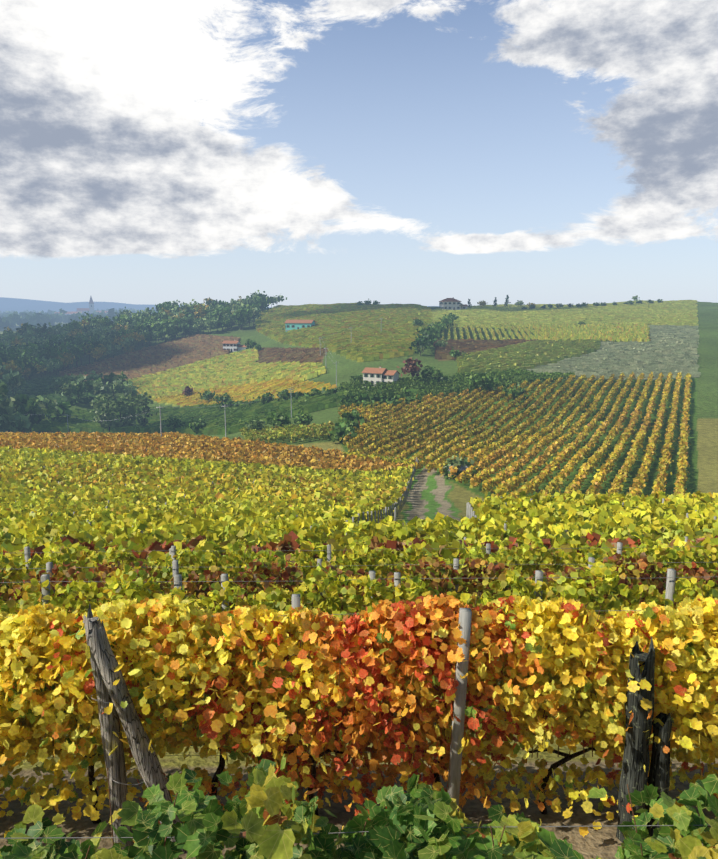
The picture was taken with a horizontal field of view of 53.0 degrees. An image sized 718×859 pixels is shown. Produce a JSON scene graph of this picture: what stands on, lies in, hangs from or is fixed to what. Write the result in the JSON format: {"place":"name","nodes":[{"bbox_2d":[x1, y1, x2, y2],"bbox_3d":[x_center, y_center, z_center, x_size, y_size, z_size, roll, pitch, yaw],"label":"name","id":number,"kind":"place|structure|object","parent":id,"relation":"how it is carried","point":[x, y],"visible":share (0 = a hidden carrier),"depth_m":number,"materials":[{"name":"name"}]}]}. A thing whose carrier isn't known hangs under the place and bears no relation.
{"place":"outdoors","nodes":[
{"label":"outdoors","id":0,"kind":"place"},
{"bbox_2d":[151,377,336,405],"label":"vineyard","id":1,"kind":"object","parent":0,"point":[256,389],"depth_m":288.33,"materials":[{"name":"yellow plant"}]},
{"bbox_2d":[0,297,717,858],"bbox_3d":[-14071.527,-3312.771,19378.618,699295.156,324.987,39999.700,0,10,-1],"label":"terrain","id":2,"kind":"structure","parent":0,"point":[432,493],"depth_m":116.02,"materials":[{"name":"green plant"}]},
{"bbox_2d":[4,376,106,404],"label":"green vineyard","id":3,"kind":"object","parent":2,"relation":"on","point":[32,388],"visible":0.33,"depth_m":336.12,"materials":[{"name":"green plant"}]},
{"bbox_2d":[0,308,157,328],"bbox_3d":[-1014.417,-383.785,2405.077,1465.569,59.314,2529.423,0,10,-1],"label":"distant trees","id":4,"kind":"object","parent":2,"relation":"on","point":[10,319],"materials":[{"name":"green plant"}]},
{"bbox_2d":[77,296,93,314],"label":"church","id":5,"kind":"structure","parent":2,"relation":"on","point":[90,309],"depth_m":2183.73,"materials":[{"name":"beige paint"}]},
{"bbox_2d":[83,603,134,849],"bbox_3d":[-1.981,2.505,5.728,0.311,2.328,0.185,0,10,-1],"label":"wooden post","id":6,"kind":"object","parent":2,"relation":"on","point":[115,760],"visible":0.65,"depth_m":5.69,"materials":[{"name":"grey wood"}]},
{"bbox_2d":[91,693,142,784],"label":"wire ties","id":7,"kind":"object","parent":6,"relation":"attached to","point":[126,770],"visible":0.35,"depth_m":5.65,"materials":[{"name":"metal"}]},
{"bbox_2d":[88,621,186,852],"bbox_3d":[-1.678,2.560,5.672,0.760,2.270,0.191,0,10,-1],"label":"wooden post","id":8,"kind":"object","parent":2,"relation":"on","point":[148,765],"visible":0.71,"depth_m":5.56,"materials":[{"name":"grey wood"}]},
{"bbox_2d":[0,290,286,432],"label":"trees","id":9,"kind":"object","parent":2,"relation":"on","point":[49,349],"depth_m":445.94,"materials":[{"name":"green plant"}]},
{"bbox_2d":[59,334,240,386],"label":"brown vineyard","id":10,"kind":"object","parent":2,"relation":"on","point":[178,352],"visible":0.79,"depth_m":431.06,"materials":[{"name":"brown soil"}]},
{"bbox_2d":[32,391,348,434],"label":"green vineyard","id":11,"kind":"object","parent":2,"relation":"on","point":[239,415],"visible":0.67,"depth_m":251.31,"materials":[{"name":"green plant"}]},
{"bbox_2d":[32,325,361,420],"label":"bushes","id":12,"kind":"object","parent":2,"relation":"on","point":[220,405],"visible":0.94,"depth_m":166.06,"materials":[{"name":"green plant"}]},
{"bbox_2d":[65,318,382,436],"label":"utility poles","id":13,"kind":"object","parent":2,"relation":"on","point":[227,406],"visible":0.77,"depth_m":199.67,"materials":[{"name":"wood"}]},
{"bbox_2d":[126,347,326,398],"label":"vineyard","id":14,"kind":"object","parent":2,"relation":"on","point":[221,370],"visible":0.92,"depth_m":349.19,"materials":[{"name":"yellow plant"}]},
{"bbox_2d":[222,340,246,351],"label":"white house","id":15,"kind":"structure","parent":2,"relation":"on","point":[233,346],"depth_m":424.62,"materials":[{"name":"paint"}]},
{"bbox_2d":[239,421,338,442],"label":"vineyard","id":16,"kind":"object","parent":2,"relation":"on","point":[268,434],"visible":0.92,"depth_m":158.63,"materials":[{"name":"plant"}]},
{"bbox_2d":[256,347,327,362],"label":"vineyard","id":17,"kind":"object","parent":2,"relation":"on","point":[283,354],"visible":0.81,"depth_m":347.89,"materials":[{"name":"brown soil"}]},
{"bbox_2d":[285,320,315,331],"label":"turquoise shed","id":18,"kind":"structure","parent":2,"relation":"on","point":[293,324],"depth_m":431.53,"materials":[{"name":"paint"}]},
{"bbox_2d":[255,303,431,361],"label":"vineyard","id":19,"kind":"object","parent":2,"relation":"on","point":[375,336],"depth_m":411.57,"materials":[{"name":"green plant"}]},
{"bbox_2d":[24,542,675,810],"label":"vineyard posts","id":20,"kind":"object","parent":2,"relation":"on","point":[459,705],"visible":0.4,"depth_m":5.93,"materials":[{"name":"grey wood"}]},
{"bbox_2d":[0,446,716,587],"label":"vineyard posts","id":21,"kind":"object","parent":2,"relation":"on","point":[505,524],"visible":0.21,"depth_m":44.14,"materials":[{"name":"grey wood"}]},
{"bbox_2d":[0,592,717,842],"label":"vine leaves","id":22,"kind":"object","parent":2,"relation":"on","point":[183,648],"visible":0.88,"depth_m":5.89,"materials":[{"name":"yellow plant"}]},
{"bbox_2d":[0,431,717,609],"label":"vineyard hill","id":23,"kind":"structure","parent":2,"relation":"on","point":[251,516],"depth_m":42.75,"materials":[{"name":"yellow plant"}]},
{"bbox_2d":[0,754,717,858],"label":"vine leaves","id":24,"kind":"object","parent":2,"relation":"on","point":[420,821],"visible":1,"depth_m":3.06,"materials":[{"name":"green plant"}]},
{"bbox_2d":[0,561,717,728],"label":"vine leaves","id":25,"kind":"object","parent":2,"relation":"on","point":[116,587],"visible":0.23,"depth_m":8.43,"materials":[{"name":"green plant"}]},
{"bbox_2d":[0,536,717,610],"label":"vine leaves","id":26,"kind":"object","parent":2,"relation":"on","point":[519,555],"visible":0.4,"depth_m":13.38,"materials":[{"name":"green plant"}]},
{"bbox_2d":[0,551,717,656],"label":"vine leaves","id":27,"kind":"object","parent":2,"relation":"on","point":[641,576],"visible":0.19,"depth_m":10.92,"materials":[{"name":"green plant"}]},
{"bbox_2d":[0,546,717,838],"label":"trellis wires","id":28,"kind":"object","parent":2,"relation":"on","point":[384,657],"visible":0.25,"depth_m":8.41,"materials":[{"name":"grey metal"}]},
{"bbox_2d":[35,676,698,823],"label":"vine trunks","id":29,"kind":"object","parent":2,"relation":"on","point":[553,766],"visible":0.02,"depth_m":6.23,"materials":[{"name":"brown wood"}]},
{"bbox_2d":[88,295,662,478],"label":"scattered trees","id":30,"kind":"object","parent":2,"relation":"on","point":[428,338],"depth_m":229.78,"materials":[{"name":"green plant"}]},
{"bbox_2d":[43,587,709,858],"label":"vine canes","id":31,"kind":"object","parent":2,"relation":"on","point":[351,757],"visible":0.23,"depth_m":5.86,"materials":[{"name":"brown wood"}]},
{"bbox_2d":[361,366,399,386],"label":"farmhouse","id":32,"kind":"object","parent":2,"relation":"on","point":[378,375],"visible":0.69,"depth_m":221.11,"materials":[{"name":"beige paint"}]},
{"bbox_2d":[346,457,479,523],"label":"vineyard posts","id":33,"kind":"object","parent":2,"relation":"on","point":[469,512],"visible":0.4,"depth_m":55.50,"materials":[{"name":"grey wood"}]},
{"bbox_2d":[438,297,467,309],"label":"farmhouse","id":34,"kind":"object","parent":2,"relation":"on","point":[452,303],"visible":0.9,"depth_m":524.39,"materials":[{"name":"beige paint"}]},
{"bbox_2d":[442,464,467,478],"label":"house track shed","id":35,"kind":"structure","parent":2,"relation":"on","point":[462,467],"depth_m":114.01,"materials":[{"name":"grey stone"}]},
{"bbox_2d":[433,338,536,359],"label":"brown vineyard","id":36,"kind":"object","parent":2,"relation":"on","point":[468,345],"visible":0.67,"depth_m":306.01,"materials":[{"name":"brown soil"}]},
{"bbox_2d":[337,372,691,498],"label":"vineyard","id":37,"kind":"object","parent":2,"relation":"on","point":[486,454],"visible":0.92,"depth_m":147.13,"materials":[{"name":"yellow plant"}]},
{"bbox_2d":[456,339,600,374],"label":"vineyard","id":38,"kind":"object","parent":2,"relation":"on","point":[533,354],"visible":0.98,"depth_m":272.41,"materials":[{"name":"green plant"}]},
{"bbox_2d":[436,323,650,341],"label":"vineyard rows","id":39,"kind":"object","parent":2,"relation":"on","point":[618,332],"visible":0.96,"depth_m":352.31,"materials":[{"name":"plant"}]},
{"bbox_2d":[431,300,698,327],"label":"vineyard","id":40,"kind":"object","parent":2,"relation":"on","point":[678,312],"depth_m":470.30,"materials":[{"name":"green plant"}]},
{"bbox_2d":[616,637,654,842],"bbox_3d":[2.248,2.630,5.824,0.248,2.047,0.245,0,10,-1],"label":"wooden post","id":41,"kind":"object","parent":2,"relation":"on","point":[634,774],"visible":0.62,"depth_m":5.74,"materials":[{"name":"grey wood"}]},
{"bbox_2d":[646,712,671,838],"bbox_3d":[2.472,2.939,5.898,0.218,1.423,0.189,0,10,-1],"label":"wooden post","id":42,"kind":"object","parent":2,"relation":"on","point":[659,773],"visible":0.54,"depth_m":5.81,"materials":[{"name":"black wood"}]},
{"bbox_2d":[0,0,717,306],"label":"sky","id":43,"kind":"structure","parent":0,"point":[422,152],"materials":[{"name":"blue"}]},
{"bbox_2d":[339,368,575,407],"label":"hedgerow","id":44,"kind":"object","parent":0,"point":[463,380],"depth_m":217.08,"materials":[{"name":"green plant"}]},
{"bbox_2d":[525,349,700,378],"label":"vineyard","id":45,"kind":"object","parent":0,"point":[606,363],"depth_m":256.09,"materials":[{"name":"green plant"}]},
{"bbox_2d":[596,325,699,351],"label":"vineyard","id":46,"kind":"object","parent":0,"point":[668,337],"depth_m":315.56,"materials":[{"name":"green plant"}]}
]}

